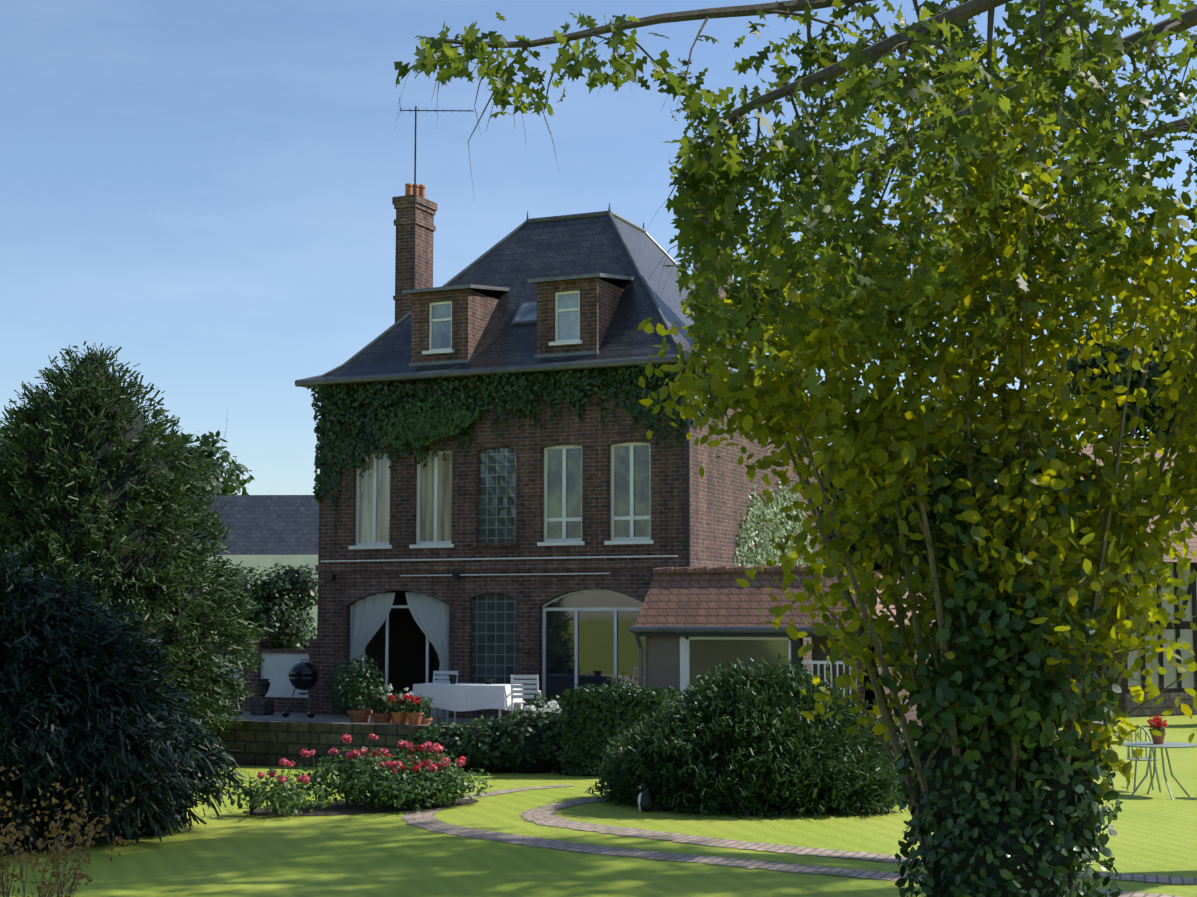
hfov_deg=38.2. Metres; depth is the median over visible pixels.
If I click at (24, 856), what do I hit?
shrub
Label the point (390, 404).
ivy
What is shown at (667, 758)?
juniper bush
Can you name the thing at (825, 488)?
tree
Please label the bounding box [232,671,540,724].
terrace furniture
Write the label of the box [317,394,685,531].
ivy tendrils
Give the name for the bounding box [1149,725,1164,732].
garden table plant
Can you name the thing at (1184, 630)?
timbered house
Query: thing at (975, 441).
tree
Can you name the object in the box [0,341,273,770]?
thuja tree
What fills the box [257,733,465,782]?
pink rose bed blooms
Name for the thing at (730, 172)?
oak tree
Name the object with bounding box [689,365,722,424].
ivy
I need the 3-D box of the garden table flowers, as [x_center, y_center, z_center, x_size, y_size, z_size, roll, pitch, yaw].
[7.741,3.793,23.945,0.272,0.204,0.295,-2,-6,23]
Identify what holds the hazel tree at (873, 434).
on the lawn
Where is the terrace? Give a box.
[200,639,922,772]
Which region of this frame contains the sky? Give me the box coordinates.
[0,0,1196,494]
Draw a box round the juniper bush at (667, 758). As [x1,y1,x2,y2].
[584,654,917,818]
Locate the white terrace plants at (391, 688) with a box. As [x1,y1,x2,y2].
[372,684,413,699]
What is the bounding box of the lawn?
[0,708,1196,896]
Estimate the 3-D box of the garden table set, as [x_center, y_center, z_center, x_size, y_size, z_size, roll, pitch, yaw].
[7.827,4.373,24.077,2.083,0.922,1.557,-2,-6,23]
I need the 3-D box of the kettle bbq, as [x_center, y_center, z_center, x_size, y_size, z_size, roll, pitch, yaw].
[-5.617,4.580,33.021,0.728,1.107,0.630,-2,-6,23]
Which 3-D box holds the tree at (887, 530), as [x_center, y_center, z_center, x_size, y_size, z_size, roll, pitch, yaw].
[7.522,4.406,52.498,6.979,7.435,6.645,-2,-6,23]
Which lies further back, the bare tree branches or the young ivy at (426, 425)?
the bare tree branches
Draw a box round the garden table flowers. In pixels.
[1147,715,1167,728]
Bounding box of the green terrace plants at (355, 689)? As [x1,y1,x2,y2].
[325,655,640,717]
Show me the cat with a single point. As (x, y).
(646, 799)
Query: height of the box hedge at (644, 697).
1.458 m
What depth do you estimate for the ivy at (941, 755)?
12.55 m
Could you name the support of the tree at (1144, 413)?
on the lawn
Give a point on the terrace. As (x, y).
(272, 740)
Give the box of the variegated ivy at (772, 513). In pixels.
[732,479,822,566]
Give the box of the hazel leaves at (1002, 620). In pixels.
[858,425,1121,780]
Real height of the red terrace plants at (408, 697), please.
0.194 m
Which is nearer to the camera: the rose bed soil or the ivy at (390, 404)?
the rose bed soil
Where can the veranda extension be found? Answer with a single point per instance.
(691, 623)
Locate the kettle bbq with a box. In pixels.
[282,659,321,717]
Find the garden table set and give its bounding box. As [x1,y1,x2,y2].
[1104,726,1196,799]
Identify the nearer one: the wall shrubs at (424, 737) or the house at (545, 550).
the wall shrubs at (424, 737)
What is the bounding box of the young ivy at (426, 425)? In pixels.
[380,395,492,449]
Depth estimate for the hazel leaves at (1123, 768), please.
12.75 m
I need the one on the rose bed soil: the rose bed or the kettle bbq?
the rose bed
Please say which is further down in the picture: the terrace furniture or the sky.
the terrace furniture
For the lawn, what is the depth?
17.85 m
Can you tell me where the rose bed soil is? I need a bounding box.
[245,799,477,815]
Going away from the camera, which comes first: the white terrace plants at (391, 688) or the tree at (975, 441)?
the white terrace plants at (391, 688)
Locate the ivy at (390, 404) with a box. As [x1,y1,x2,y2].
[307,363,690,501]
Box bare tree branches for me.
[210,410,226,632]
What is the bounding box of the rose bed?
[226,739,493,815]
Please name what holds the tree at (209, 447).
on the lawn
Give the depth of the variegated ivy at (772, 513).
35.34 m
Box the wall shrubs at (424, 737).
[396,700,565,772]
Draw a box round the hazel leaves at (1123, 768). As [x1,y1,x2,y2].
[1062,691,1142,803]
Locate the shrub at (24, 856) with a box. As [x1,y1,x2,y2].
[0,765,134,896]
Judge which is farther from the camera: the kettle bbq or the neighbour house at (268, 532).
the neighbour house at (268, 532)
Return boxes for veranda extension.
[629,565,934,727]
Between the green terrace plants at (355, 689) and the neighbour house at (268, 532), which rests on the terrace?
the green terrace plants at (355, 689)
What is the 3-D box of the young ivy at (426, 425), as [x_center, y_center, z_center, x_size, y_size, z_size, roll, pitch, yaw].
[-3.115,-0.496,33.269,2.437,1.019,0.182,-2,-6,23]
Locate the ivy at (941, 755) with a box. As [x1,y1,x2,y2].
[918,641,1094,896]
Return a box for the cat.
[638,778,669,811]
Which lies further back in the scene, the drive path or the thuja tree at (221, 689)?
the thuja tree at (221, 689)
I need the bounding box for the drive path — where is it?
[401,785,1196,896]
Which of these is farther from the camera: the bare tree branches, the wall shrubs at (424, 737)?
the bare tree branches
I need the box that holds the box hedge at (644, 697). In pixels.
[557,683,682,776]
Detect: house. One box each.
[183,495,318,643]
[295,98,820,718]
[988,443,1196,717]
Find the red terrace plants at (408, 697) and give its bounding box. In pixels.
[387,694,420,704]
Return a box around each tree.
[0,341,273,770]
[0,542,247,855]
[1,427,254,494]
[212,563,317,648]
[394,0,1196,404]
[637,16,1196,871]
[820,444,875,515]
[821,470,940,633]
[875,388,1078,629]
[1037,301,1196,446]

